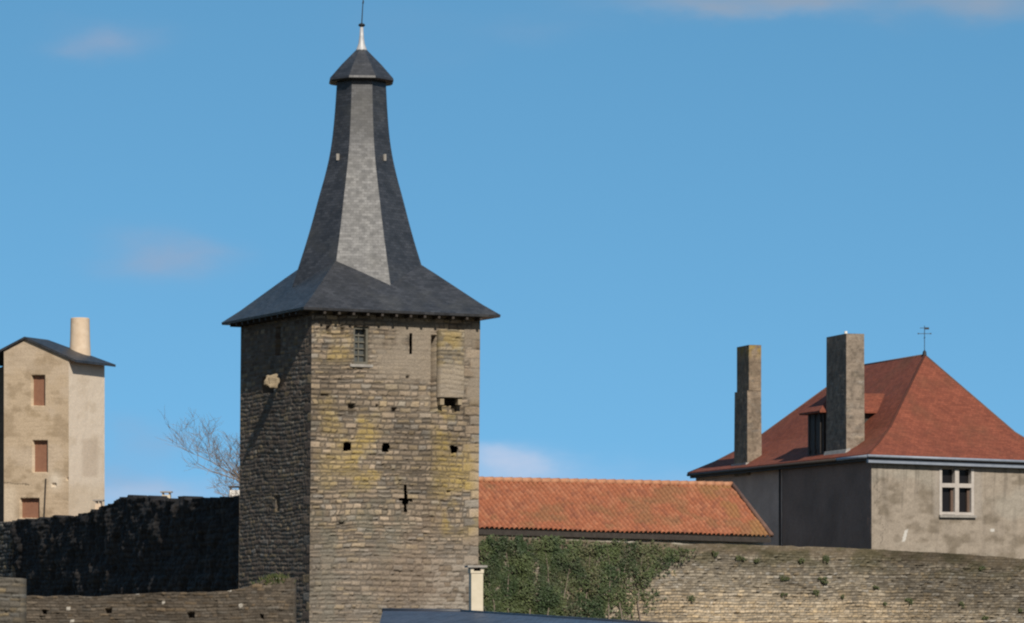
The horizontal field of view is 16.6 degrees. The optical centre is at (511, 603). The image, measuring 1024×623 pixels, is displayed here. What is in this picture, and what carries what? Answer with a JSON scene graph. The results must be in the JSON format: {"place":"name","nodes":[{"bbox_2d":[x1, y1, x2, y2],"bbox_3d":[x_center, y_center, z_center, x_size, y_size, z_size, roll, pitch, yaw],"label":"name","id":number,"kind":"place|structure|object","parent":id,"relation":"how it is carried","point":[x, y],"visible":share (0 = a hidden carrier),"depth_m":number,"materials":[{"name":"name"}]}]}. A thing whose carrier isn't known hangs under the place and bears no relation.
{"place":"outdoors","nodes":[
{"label":"outdoors","id":0,"kind":"place"},
{"bbox_2d":[0,577,25,622],"bbox_3d":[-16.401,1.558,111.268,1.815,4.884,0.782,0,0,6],"label":"wall pier","id":1,"kind":"structure","parent":0,"point":[12,600],"depth_m":110.86,"materials":[{"name":"stone"}]},
{"bbox_2d":[0,317,115,521],"bbox_3d":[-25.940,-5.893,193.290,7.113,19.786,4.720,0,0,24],"label":"narrow house","id":2,"kind":"structure","parent":0,"point":[52,428],"depth_m":191.13,"materials":[{"name":"pale plaster"},{"name":"weathered slate"},{"name":"brown wood"}]},
{"bbox_2d":[93,499,104,508],"bbox_3d":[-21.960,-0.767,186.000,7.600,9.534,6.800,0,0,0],"label":"village house","id":3,"kind":"structure","parent":0,"point":[97,505],"depth_m":185.70,"materials":[{"name":"tile"}]},
{"bbox_2d":[7,495,238,596],"bbox_3d":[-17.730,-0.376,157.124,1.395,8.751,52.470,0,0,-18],"label":"rampart wall","id":4,"kind":"structure","parent":0,"point":[136,544],"depth_m":151.24,"materials":[{"name":"stone"}]},
{"bbox_2d":[26,578,295,622],"bbox_3d":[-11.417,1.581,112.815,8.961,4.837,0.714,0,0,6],"label":"garden wall","id":5,"kind":"structure","parent":0,"point":[263,602],"depth_m":112.45,"materials":[{"name":"stone"}]},
{"bbox_2d":[251,573,296,584],"bbox_3d":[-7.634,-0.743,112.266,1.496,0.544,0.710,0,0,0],"label":"grass clump","id":6,"kind":"object","parent":5,"relation":"on","point":[278,576],"visible":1,"depth_m":112.11,"materials":[{"name":"green plant"}]},
{"bbox_2d":[160,491,172,497],"bbox_3d":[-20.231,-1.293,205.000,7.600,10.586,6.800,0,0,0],"label":"village house","id":7,"kind":"structure","parent":0,"point":[169,495],"depth_m":204.70,"materials":[{"name":"tile"}]},
{"bbox_2d":[228,486,238,496],"bbox_3d":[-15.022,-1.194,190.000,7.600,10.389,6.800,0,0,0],"label":"village house","id":8,"kind":"structure","parent":0,"point":[232,491],"depth_m":189.70,"materials":[{"name":"tile"}]},
{"bbox_2d":[222,1,500,622],"bbox_3d":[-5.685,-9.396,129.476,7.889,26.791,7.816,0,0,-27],"label":"castle tower","id":9,"kind":"structure","parent":0,"point":[359,416],"depth_m":127.05,"materials":[{"name":"stone"}]},
{"bbox_2d":[353,326,367,363],"bbox_3d":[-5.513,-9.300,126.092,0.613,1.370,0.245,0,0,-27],"label":"window","id":10,"kind":"structure","parent":9,"relation":"in","point":[360,336],"depth_m":126.14,"materials":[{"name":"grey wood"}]},
{"bbox_2d":[0,0,1023,504],"label":"sky","id":11,"kind":"structure","parent":0,"point":[642,194],"materials":[{"name":"blue"}]},
{"bbox_2d":[380,565,665,622],"bbox_3d":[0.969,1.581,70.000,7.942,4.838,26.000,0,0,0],"label":"foreground house","id":12,"kind":"structure","parent":0,"point":[475,613],"depth_m":73.69,"materials":[{"name":"blue stone"}]},
{"bbox_2d":[478,476,773,544],"bbox_3d":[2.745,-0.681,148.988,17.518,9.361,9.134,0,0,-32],"label":"barn","id":13,"kind":"structure","parent":0,"point":[694,512],"depth_m":147.23,"materials":[{"name":"tile"}]},
{"bbox_2d":[687,326,1023,558],"bbox_3d":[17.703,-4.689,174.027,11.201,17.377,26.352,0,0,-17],"label":"stone house","id":14,"kind":"structure","parent":0,"point":[923,452],"depth_m":164.31,"materials":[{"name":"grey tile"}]},
{"bbox_2d":[939,469,976,517],"bbox_3d":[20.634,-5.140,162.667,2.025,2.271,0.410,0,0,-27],"label":"window","id":15,"kind":"structure","parent":14,"relation":"in","point":[956,486],"depth_m":162.64,"materials":[{"name":"stone"}]},
{"label":"ground","id":16,"kind":"structure","parent":0,"visible":0},
{"bbox_2d":[0,520,15,577],"bbox_3d":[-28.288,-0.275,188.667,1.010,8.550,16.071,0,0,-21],"label":"rampart wall","id":17,"kind":"structure","parent":16,"relation":"on","point":[5,540],"depth_m":182.44,"materials":[{"name":"stone"}]},
{"bbox_2d":[156,407,239,496],"bbox_3d":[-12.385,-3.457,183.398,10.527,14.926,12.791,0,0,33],"label":"bare tree","id":18,"kind":"object","parent":16,"relation":"on","point":[236,475],"visible":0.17,"depth_m":182.82,"materials":[{"name":"brown plant"}]},
{"bbox_2d":[478,536,1023,622],"bbox_3d":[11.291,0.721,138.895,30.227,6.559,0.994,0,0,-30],"label":"rampart wall","id":19,"kind":"structure","parent":16,"relation":"on","point":[724,586],"depth_m":138.73,"materials":[{"name":"stone"}]},
{"bbox_2d":[478,534,698,620],"bbox_3d":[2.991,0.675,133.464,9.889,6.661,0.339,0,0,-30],"label":"ivy","id":20,"kind":"object","parent":19,"relation":"attached to","point":[493,602],"visible":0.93,"depth_m":132.90,"materials":[{"name":"green plant"}]},
{"bbox_2d":[736,555,746,560],"bbox_3d":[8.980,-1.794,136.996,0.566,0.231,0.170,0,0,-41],"label":"wall plant","id":21,"kind":"object","parent":19,"relation":"attached to","point":[739,558],"depth_m":136.96,"materials":[{"name":"green plant"}]},
{"bbox_2d":[779,575,789,580],"bbox_3d":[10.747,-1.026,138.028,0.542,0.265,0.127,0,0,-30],"label":"wall plant","id":22,"kind":"object","parent":19,"relation":"attached to","point":[783,578],"depth_m":137.98,"materials":[{"name":"green plant"}]},
{"bbox_2d":[818,577,828,583],"bbox_3d":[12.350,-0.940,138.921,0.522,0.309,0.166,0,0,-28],"label":"wall plant","id":23,"kind":"object","parent":19,"relation":"attached to","point":[823,579],"depth_m":138.93,"materials":[{"name":"green plant"}]},
{"bbox_2d":[823,555,829,562],"bbox_3d":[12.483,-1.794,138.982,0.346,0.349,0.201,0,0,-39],"label":"wall plant","id":24,"kind":"object","parent":19,"relation":"attached to","point":[826,558],"depth_m":138.97,"materials":[{"name":"green plant"}]},
{"bbox_2d":[905,597,913,603],"bbox_3d":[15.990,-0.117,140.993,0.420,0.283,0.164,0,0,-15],"label":"wall plant","id":25,"kind":"object","parent":19,"relation":"attached to","point":[908,600],"depth_m":140.99,"materials":[{"name":"green plant"}]}
]}

